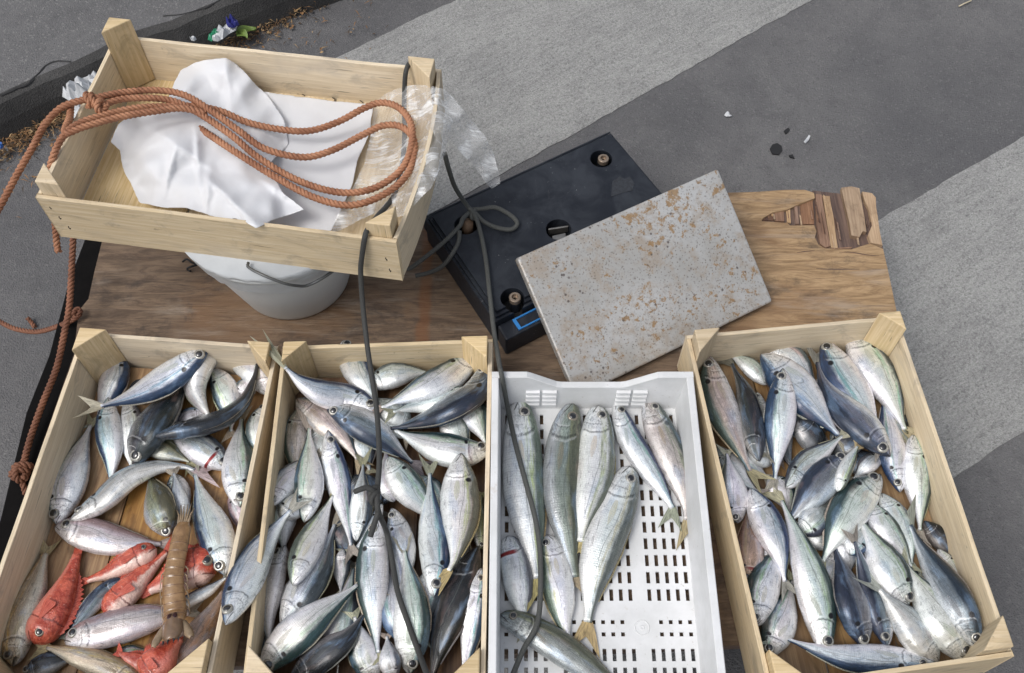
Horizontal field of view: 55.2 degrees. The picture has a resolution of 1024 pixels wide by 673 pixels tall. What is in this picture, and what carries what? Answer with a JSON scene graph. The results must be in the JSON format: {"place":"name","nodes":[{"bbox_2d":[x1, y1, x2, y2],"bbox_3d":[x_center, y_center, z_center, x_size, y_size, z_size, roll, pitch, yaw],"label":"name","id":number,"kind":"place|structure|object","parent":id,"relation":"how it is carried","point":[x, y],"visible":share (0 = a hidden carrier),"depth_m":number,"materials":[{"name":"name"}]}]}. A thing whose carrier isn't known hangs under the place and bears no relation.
{"place":"outdoors","nodes":[
{"label":"outdoors","id":0,"kind":"place"},
{"bbox_2d":[0,0,217,92],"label":"pavement","id":1,"kind":"structure","parent":0,"point":[36,36],"depth_m":2.05,"materials":[{"name":"concrete"}]},
{"bbox_2d":[0,0,1023,672],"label":"road","id":2,"kind":"structure","parent":0,"point":[892,104],"depth_m":2.01,"materials":[{"name":"asphalt"}]},
{"bbox_2d":[0,240,101,562],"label":"trolley","id":3,"kind":"object","parent":2,"relation":"on","point":[85,265],"visible":0.02,"depth_m":1.52,"materials":[{"name":"black plastic"}]},
{"bbox_2d":[27,186,895,671],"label":"wooden board","id":4,"kind":"object","parent":3,"relation":"on","point":[819,256],"visible":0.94,"depth_m":1.57,"materials":[{"name":"wood"}]},
{"bbox_2d":[8,238,76,494],"bbox_3d":[-0.694,0.042,1.470,0.031,0.167,0.396,7,59,4],"label":"rope","id":5,"kind":"object","parent":4,"relation":"hanging from","point":[21,470],"visible":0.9,"depth_m":1.48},
{"bbox_2d":[0,328,281,672],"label":"wooden crate","id":6,"kind":"object","parent":4,"relation":"on","point":[97,352],"visible":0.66,"depth_m":1.37,"materials":[{"name":"brown wood"}]},
{"bbox_2d":[1,539,61,665],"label":"fish","id":7,"kind":"object","parent":6,"relation":"in","point":[16,641],"visible":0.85,"depth_m":1.28},
{"bbox_2d":[22,652,67,672],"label":"fish","id":8,"kind":"object","parent":6,"relation":"in","point":[48,662],"visible":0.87,"depth_m":1.25},
{"bbox_2d":[25,548,83,644],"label":"red fish","id":9,"kind":"object","parent":6,"relation":"in","point":[51,617],"visible":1,"depth_m":1.28},
{"bbox_2d":[48,414,96,524],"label":"fish","id":10,"kind":"object","parent":6,"relation":"in","point":[70,484],"visible":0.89,"depth_m":1.37},
{"bbox_2d":[28,644,138,672],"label":"fish","id":11,"kind":"object","parent":6,"relation":"in","point":[88,660],"visible":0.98,"depth_m":1.25},
{"bbox_2d":[58,577,120,638],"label":"fish","id":12,"kind":"object","parent":6,"relation":"in","point":[89,606],"visible":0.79,"depth_m":1.29},
{"bbox_2d":[84,361,129,427],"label":"fish","id":13,"kind":"object","parent":6,"relation":"in","point":[113,381],"visible":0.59,"depth_m":1.46},
{"bbox_2d":[95,397,122,477],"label":"fish","id":14,"kind":"object","parent":6,"relation":"in","point":[108,434],"visible":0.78,"depth_m":1.41},
{"bbox_2d":[54,517,169,555],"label":"fish","id":15,"kind":"object","parent":6,"relation":"in","point":[96,536],"visible":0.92,"depth_m":1.34},
{"bbox_2d":[81,542,156,584],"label":"red fish","id":16,"kind":"object","parent":6,"relation":"in","point":[129,560],"visible":1,"depth_m":1.31},
{"bbox_2d":[112,643,143,670],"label":"red fish","id":17,"kind":"object","parent":6,"relation":"in","point":[131,658],"visible":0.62,"depth_m":1.25},
{"bbox_2d":[137,636,182,672],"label":"red fish","id":18,"kind":"object","parent":17,"relation":"on","point":[160,658],"visible":0.84,"depth_m":1.21},
{"bbox_2d":[64,601,202,648],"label":"fish","id":19,"kind":"object","parent":6,"relation":"in","point":[116,627],"visible":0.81,"depth_m":1.26},
{"bbox_2d":[101,536,171,611],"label":"red fish","id":20,"kind":"object","parent":6,"relation":"in","point":[128,589],"visible":0.9,"depth_m":1.30},
{"bbox_2d":[74,349,207,417],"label":"fish","id":21,"kind":"object","parent":6,"relation":"in","point":[171,376],"visible":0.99,"depth_m":1.42},
{"bbox_2d":[70,460,219,520],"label":"fish","id":22,"kind":"object","parent":6,"relation":"in","point":[116,488],"visible":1,"depth_m":1.36},
{"bbox_2d":[127,387,184,463],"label":"fish","id":23,"kind":"object","parent":6,"relation":"in","point":[150,423],"visible":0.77,"depth_m":1.40},
{"bbox_2d":[143,477,177,536],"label":"fish","id":24,"kind":"object","parent":6,"relation":"in","point":[160,514],"visible":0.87,"depth_m":1.34},
{"bbox_2d":[151,503,194,647],"bbox_3d":[-0.441,0.305,1.274,0.053,0.045,0.202,-10,59,-6],"label":"mantis shrimp","id":25,"kind":"object","parent":6,"relation":"in","point":[176,624],"visible":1,"depth_m":1.27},
{"bbox_2d":[141,543,216,598],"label":"red fish","id":26,"kind":"object","parent":6,"relation":"in","point":[199,565],"visible":0.69,"depth_m":1.30},
{"bbox_2d":[171,585,223,664],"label":"fish","id":27,"kind":"object","parent":6,"relation":"in","point":[203,623],"visible":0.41,"depth_m":1.27},
{"bbox_2d":[173,435,225,470],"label":"fish","id":28,"kind":"object","parent":6,"relation":"in","point":[207,451],"visible":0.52,"depth_m":1.40},
{"bbox_2d":[183,356,216,414],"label":"fish","id":29,"kind":"object","parent":6,"relation":"in","point":[194,387],"visible":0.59,"depth_m":1.44},
{"bbox_2d":[156,363,258,439],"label":"fish","id":30,"kind":"object","parent":6,"relation":"in","point":[228,415],"visible":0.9,"depth_m":1.40},
{"bbox_2d":[186,465,234,575],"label":"fish","id":31,"kind":"object","parent":6,"relation":"in","point":[214,531],"visible":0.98,"depth_m":1.33},
{"bbox_2d":[210,368,239,442],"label":"fish","id":32,"kind":"object","parent":6,"relation":"in","point":[224,389],"visible":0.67,"depth_m":1.45},
{"bbox_2d":[221,406,252,506],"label":"fish","id":33,"kind":"object","parent":6,"relation":"in","point":[235,466],"visible":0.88,"depth_m":1.38},
{"bbox_2d":[185,209,349,319],"bbox_3d":[-0.353,-0.152,1.506,0.291,0.209,0.296,0,59,0],"label":"bucket","id":34,"kind":"object","parent":4,"relation":"on","point":[281,291],"visible":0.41,"depth_m":1.40,"materials":[{"name":"white plastic"}]},
{"bbox_2d":[35,17,444,280],"bbox_3d":[-0.377,-0.277,1.401,0.527,0.129,0.379,8,59,5],"label":"wooden crate","id":35,"kind":"object","parent":34,"relation":"on","point":[109,208],"visible":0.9,"depth_m":1.41,"materials":[{"name":"brown wood"}]},
{"bbox_2d":[111,58,303,227],"bbox_3d":[-0.409,-0.269,1.402,0.336,0.080,0.259,31,64,17],"label":"paper sheet","id":36,"kind":"object","parent":35,"relation":"in","point":[176,159],"visible":0.84,"depth_m":1.40,"materials":[{"name":"paper"}]},
{"bbox_2d":[0,86,417,253],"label":"rope","id":37,"kind":"object","parent":35,"relation":"on","point":[99,104],"visible":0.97,"depth_m":1.39,"materials":[{"name":"fabric"}]},
{"bbox_2d":[263,91,372,230],"bbox_3d":[-0.343,-0.269,1.437,0.240,0.020,0.253,8,59,5],"label":"paper sheet","id":38,"kind":"object","parent":35,"relation":"in","point":[335,170],"visible":0.52,"depth_m":1.45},
{"bbox_2d":[353,61,429,672],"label":"elastic cord","id":39,"kind":"object","parent":35,"relation":"attached to","point":[374,494],"visible":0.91,"depth_m":1.29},
{"bbox_2d":[336,85,497,223],"bbox_3d":[-0.130,-0.232,1.423,0.203,0.154,0.258,9,59,5],"label":"clear film","id":40,"kind":"object","parent":35,"relation":"on","point":[425,107],"visible":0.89,"depth_m":1.41,"materials":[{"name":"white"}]},
{"bbox_2d":[243,336,493,672],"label":"wooden crate","id":41,"kind":"object","parent":4,"relation":"on","point":[324,362],"visible":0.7,"depth_m":1.39,"materials":[{"name":"brown wood"}]},
{"bbox_2d":[221,487,311,624],"bbox_3d":[-0.327,0.279,1.264,0.056,0.059,0.202,19,61,11],"label":"fish","id":42,"kind":"object","parent":41,"relation":"in","point":[247,575],"visible":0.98,"depth_m":1.24},
{"bbox_2d":[264,545,287,639],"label":"fish","id":43,"kind":"object","parent":41,"relation":"in","point":[276,580],"visible":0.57,"depth_m":1.28},
{"bbox_2d":[284,409,305,463],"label":"fish","id":44,"kind":"object","parent":41,"relation":"in","point":[295,436],"visible":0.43,"depth_m":1.40},
{"bbox_2d":[274,448,321,505],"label":"fish","id":45,"kind":"object","parent":41,"relation":"in","point":[284,487],"visible":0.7,"depth_m":1.34},
{"bbox_2d":[294,406,323,521],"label":"fish","id":46,"kind":"object","parent":41,"relation":"in","point":[309,479],"visible":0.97,"depth_m":1.34},
{"bbox_2d":[287,493,333,585],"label":"fish","id":47,"kind":"object","parent":41,"relation":"in","point":[307,548],"visible":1,"depth_m":1.28},
{"bbox_2d":[279,512,341,621],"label":"fish","id":48,"kind":"object","parent":41,"relation":"in","point":[312,586],"visible":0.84,"depth_m":1.26},
{"bbox_2d":[250,330,373,411],"bbox_3d":[-0.289,0.064,1.413,0.211,0.069,0.058,23,62,14],"label":"fish","id":49,"kind":"object","parent":41,"relation":"in","point":[325,394],"visible":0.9,"depth_m":1.40},
{"bbox_2d":[260,582,388,671],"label":"fish","id":50,"kind":"object","parent":41,"relation":"in","point":[294,635],"visible":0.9,"depth_m":1.23},
{"bbox_2d":[291,614,363,672],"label":"fish","id":51,"kind":"object","parent":41,"relation":"in","point":[326,654],"visible":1,"depth_m":1.23},
{"bbox_2d":[295,397,373,473],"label":"fish","id":52,"kind":"object","parent":41,"relation":"in","point":[321,421],"visible":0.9,"depth_m":1.39},
{"bbox_2d":[321,430,357,565],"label":"fish","id":53,"kind":"object","parent":41,"relation":"in","point":[337,475],"visible":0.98,"depth_m":1.35},
{"bbox_2d":[349,447,372,541],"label":"fish","id":54,"kind":"object","parent":53,"relation":"on","point":[360,511],"visible":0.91,"depth_m":1.32},
{"bbox_2d":[323,560,361,636],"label":"fish","id":55,"kind":"object","parent":41,"relation":"in","point":[341,621],"visible":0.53,"depth_m":1.27},
{"bbox_2d":[340,340,376,397],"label":"fish","id":56,"kind":"object","parent":41,"relation":"in","point":[355,373],"visible":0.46,"depth_m":1.44},
{"bbox_2d":[342,607,380,672],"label":"fish","id":57,"kind":"object","parent":41,"relation":"in","point":[362,655],"visible":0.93,"depth_m":1.24},
{"bbox_2d":[355,520,388,672],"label":"fish","id":58,"kind":"object","parent":41,"relation":"in","point":[372,572],"visible":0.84,"depth_m":1.27},
{"bbox_2d":[327,403,432,474],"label":"fish","id":59,"kind":"object","parent":41,"relation":"in","point":[355,422],"visible":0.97,"depth_m":1.39},
{"bbox_2d":[379,633,400,672],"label":"fish","id":60,"kind":"object","parent":41,"relation":"in","point":[389,659],"visible":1,"depth_m":1.23},
{"bbox_2d":[374,362,425,390],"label":"fish","id":61,"kind":"object","parent":41,"relation":"in","point":[391,375],"visible":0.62,"depth_m":1.45},
{"bbox_2d":[387,508,415,586],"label":"fish","id":62,"kind":"object","parent":41,"relation":"in","point":[399,528],"visible":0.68,"depth_m":1.31},
{"bbox_2d":[392,533,431,672],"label":"fish","id":63,"kind":"object","parent":41,"relation":"in","point":[415,598],"visible":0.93,"depth_m":1.24},
{"bbox_2d":[372,358,472,412],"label":"fish","id":64,"kind":"object","parent":41,"relation":"in","point":[443,378],"visible":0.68,"depth_m":1.42},
{"bbox_2d":[418,453,449,596],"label":"fish","id":65,"kind":"object","parent":41,"relation":"in","point":[434,555],"visible":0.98,"depth_m":1.30},
{"bbox_2d":[384,456,426,513],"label":"fish","id":66,"kind":"object","parent":65,"relation":"on","point":[407,486],"visible":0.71,"depth_m":1.34},
{"bbox_2d":[390,369,487,429],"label":"fish","id":67,"kind":"object","parent":41,"relation":"in","point":[469,397],"visible":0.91,"depth_m":1.39},
{"bbox_2d":[393,430,485,467],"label":"fish","id":68,"kind":"object","parent":41,"relation":"in","point":[442,449],"visible":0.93,"depth_m":1.38},
{"bbox_2d":[430,546,481,672],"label":"fish","id":69,"kind":"object","parent":41,"relation":"in","point":[447,622],"visible":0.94,"depth_m":1.26},
{"bbox_2d":[438,453,480,595],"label":"fish","id":70,"kind":"object","parent":41,"relation":"in","point":[460,505],"visible":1,"depth_m":1.32},
{"bbox_2d":[460,568,482,664],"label":"fish","id":71,"kind":"object","parent":41,"relation":"in","point":[470,636],"visible":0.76,"depth_m":1.25},
{"bbox_2d":[407,151,542,672],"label":"elastic cord","id":72,"kind":"object","parent":41,"relation":"attached to","point":[472,213],"visible":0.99,"depth_m":1.44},
{"bbox_2d":[424,132,661,353],"bbox_3d":[0.077,-0.169,1.593,0.364,0.077,0.269,-27,63,-15],"label":"weighing scale","id":73,"kind":"object","parent":4,"relation":"on","point":[581,186],"visible":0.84,"depth_m":1.57,"materials":[{"name":"black plastic"}]},
{"bbox_2d":[516,170,770,381],"bbox_3d":[0.208,-0.086,1.507,0.365,0.128,0.199,-25,62,-14],"label":"scale pan","id":74,"kind":"object","parent":73,"relation":"on","point":[615,296],"visible":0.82,"depth_m":1.50,"materials":[{"name":"stone"}]},
{"bbox_2d":[488,372,725,672],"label":"plastic crate","id":75,"kind":"object","parent":4,"relation":"on","point":[673,395],"visible":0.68,"depth_m":1.32,"materials":[{"name":"plastic"}]},
{"bbox_2d":[500,536,532,641],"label":"fish","id":76,"kind":"object","parent":75,"relation":"in","point":[517,574],"visible":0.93,"depth_m":1.31},
{"bbox_2d":[502,402,546,610],"bbox_3d":[0.019,0.226,1.370,0.061,0.041,0.318,-4,59,-2],"label":"fish","id":77,"kind":"object","parent":75,"relation":"in","point":[530,449],"visible":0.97,"depth_m":1.37},
{"bbox_2d":[500,610,609,672],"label":"fish","id":78,"kind":"object","parent":75,"relation":"in","point":[558,646],"visible":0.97,"depth_m":1.26},
{"bbox_2d":[542,534,574,634],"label":"fish","id":79,"kind":"object","parent":75,"relation":"in","point":[558,591],"visible":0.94,"depth_m":1.30},
{"bbox_2d":[543,403,581,591],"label":"fish","id":80,"kind":"object","parent":75,"relation":"in","point":[560,463],"visible":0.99,"depth_m":1.37},
{"bbox_2d":[576,405,615,553],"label":"fish","id":81,"kind":"object","parent":75,"relation":"in","point":[596,467],"visible":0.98,"depth_m":1.38},
{"bbox_2d":[574,466,638,658],"bbox_3d":[0.122,0.295,1.329,0.062,0.040,0.279,14,60,8],"label":"fish","id":82,"kind":"object","parent":75,"relation":"in","point":[606,537],"visible":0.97,"depth_m":1.32},
{"bbox_2d":[611,405,681,531],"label":"fish","id":83,"kind":"object","parent":75,"relation":"in","point":[637,452],"visible":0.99,"depth_m":1.40},
{"bbox_2d":[641,403,687,549],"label":"fish","id":84,"kind":"object","parent":75,"relation":"in","point":[663,438],"visible":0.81,"depth_m":1.40},
{"bbox_2d":[677,311,1013,672],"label":"wooden crate","id":85,"kind":"object","parent":4,"relation":"on","point":[991,647],"visible":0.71,"depth_m":1.34,"materials":[{"name":"brown wood"}]},
{"bbox_2d":[716,444,747,523],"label":"fish","id":86,"kind":"object","parent":85,"relation":"in","point":[736,490],"visible":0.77,"depth_m":1.35},
{"bbox_2d":[700,356,775,493],"bbox_3d":[0.314,0.125,1.414,0.054,0.033,0.235,-15,60,-9],"label":"fish","id":87,"kind":"object","parent":85,"relation":"in","point":[723,409],"visible":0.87,"depth_m":1.41},
{"bbox_2d":[717,358,765,461],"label":"fish","id":88,"kind":"object","parent":85,"relation":"in","point":[752,420],"visible":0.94,"depth_m":1.40},
{"bbox_2d":[737,511,763,576],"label":"fish","id":89,"kind":"object","parent":85,"relation":"in","point":[751,550],"visible":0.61,"depth_m":1.31},
{"bbox_2d":[747,554,780,626],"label":"fish","id":90,"kind":"object","parent":85,"relation":"in","point":[764,579],"visible":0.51,"depth_m":1.28},
{"bbox_2d":[746,488,795,600],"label":"fish","id":91,"kind":"object","parent":85,"relation":"in","point":[767,524],"visible":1,"depth_m":1.32},
{"bbox_2d":[760,568,797,654],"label":"fish","id":92,"kind":"object","parent":85,"relation":"in","point":[778,628],"visible":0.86,"depth_m":1.27},
{"bbox_2d":[763,368,796,490],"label":"fish","id":93,"kind":"object","parent":85,"relation":"in","point":[780,413],"visible":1,"depth_m":1.39},
{"bbox_2d":[762,471,836,645],"bbox_3d":[0.385,0.294,1.308,0.051,0.041,0.256,-12,60,-7],"label":"fish","id":94,"kind":"object","parent":85,"relation":"in","point":[813,586],"visible":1,"depth_m":1.27},
{"bbox_2d":[760,353,843,452],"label":"fish","id":95,"kind":"object","parent":85,"relation":"in","point":[811,402],"visible":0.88,"depth_m":1.42},
{"bbox_2d":[794,419,825,448],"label":"fish","id":96,"kind":"object","parent":85,"relation":"in","point":[808,433],"visible":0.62,"depth_m":1.40},
{"bbox_2d":[797,500,829,537],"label":"fish","id":97,"kind":"object","parent":85,"relation":"in","point":[811,522],"visible":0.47,"depth_m":1.33},
{"bbox_2d":[784,452,846,523],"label":"fish","id":98,"kind":"object","parent":85,"relation":"in","point":[815,487],"visible":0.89,"depth_m":1.35},
{"bbox_2d":[785,430,849,488],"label":"fish","id":99,"kind":"object","parent":85,"relation":"in","point":[803,461],"visible":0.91,"depth_m":1.38},
{"bbox_2d":[822,535,871,643],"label":"fish","id":100,"kind":"object","parent":85,"relation":"in","point":[852,608],"visible":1,"depth_m":1.26},
{"bbox_2d":[762,638,935,672],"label":"fish","id":101,"kind":"object","parent":85,"relation":"in","point":[856,658],"visible":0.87,"depth_m":1.24},
{"bbox_2d":[835,440,862,491],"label":"fish","id":102,"kind":"object","parent":85,"relation":"in","point":[845,469],"visible":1,"depth_m":1.35},
{"bbox_2d":[819,342,879,462],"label":"fish","id":103,"kind":"object","parent":85,"relation":"in","point":[841,370],"visible":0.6,"depth_m":1.44},
{"bbox_2d":[807,347,891,456],"bbox_3d":[0.480,0.083,1.430,0.065,0.042,0.224,-13,60,-8],"label":"fish","id":104,"kind":"object","parent":103,"relation":"on","point":[859,423],"visible":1,"depth_m":1.39},
{"bbox_2d":[821,472,882,566],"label":"fish","id":105,"kind":"object","parent":85,"relation":"in","point":[853,503],"visible":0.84,"depth_m":1.33},
{"bbox_2d":[840,524,893,644],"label":"fish","id":106,"kind":"object","parent":85,"relation":"in","point":[882,630],"visible":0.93,"depth_m":1.27},
{"bbox_2d":[845,340,914,437],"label":"fish","id":107,"kind":"object","parent":85,"relation":"in","point":[874,364],"visible":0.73,"depth_m":1.44},
{"bbox_2d":[861,523,914,604],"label":"fish","id":108,"kind":"object","parent":85,"relation":"in","point":[889,569],"visible":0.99,"depth_m":1.28},
{"bbox_2d":[878,405,905,492],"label":"fish","id":109,"kind":"object","parent":85,"relation":"in","point":[892,468],"visible":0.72,"depth_m":1.38},
{"bbox_2d":[867,505,921,571],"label":"fish","id":110,"kind":"object","parent":85,"relation":"in","point":[883,523],"visible":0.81,"depth_m":1.32},
{"bbox_2d":[852,573,939,661],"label":"fish","id":111,"kind":"object","parent":85,"relation":"in","point":[912,633],"visible":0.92,"depth_m":1.25},
{"bbox_2d":[878,493,922,576],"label":"fish","id":112,"kind":"object","parent":85,"relation":"in","point":[895,509],"visible":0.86,"depth_m":1.34},
{"bbox_2d":[903,435,931,546],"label":"fish","id":113,"kind":"object","parent":85,"relation":"in","point":[916,479],"visible":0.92,"depth_m":1.37},
{"bbox_2d":[902,546,969,658],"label":"fish","id":114,"kind":"object","parent":85,"relation":"in","point":[947,638],"visible":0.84,"depth_m":1.25},
{"bbox_2d":[907,494,982,645],"bbox_3d":[0.561,0.305,1.292,0.044,0.048,0.218,-10,59,-6],"label":"fish","id":115,"kind":"object","parent":85,"relation":"in","point":[953,594],"visible":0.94,"depth_m":1.26},
{"bbox_2d":[0,0,340,142],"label":"kerb","id":116,"kind":"structure","parent":2,"relation":"on","point":[35,99],"depth_m":2.05,"materials":[{"name":"concrete"}]},
{"bbox_2d":[0,0,387,217],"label":"leaf litter","id":117,"kind":"object","parent":2,"relation":"on","point":[19,143],"visible":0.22,"depth_m":2.00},
{"bbox_2d":[62,71,96,117],"bbox_3d":[-0.873,-0.500,1.964,0.070,0.058,0.123,0,59,0],"label":"plastic bag","id":118,"kind":"object","parent":117,"relation":"on","point":[78,86],"visible":0.66,"depth_m":1.97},
{"bbox_2d":[337,0,811,214],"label":"road marking","id":119,"kind":"object","parent":2,"relation":"on","point":[523,80],"visible":0.47,"depth_m":2.12,"materials":[{"name":"paint"}]},
{"bbox_2d":[233,136,1023,672],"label":"road marking","id":120,"kind":"object","parent":2,"relation":"on","point":[953,248],"visible":0.18,"depth_m":1.79,"materials":[{"name":"paint"}]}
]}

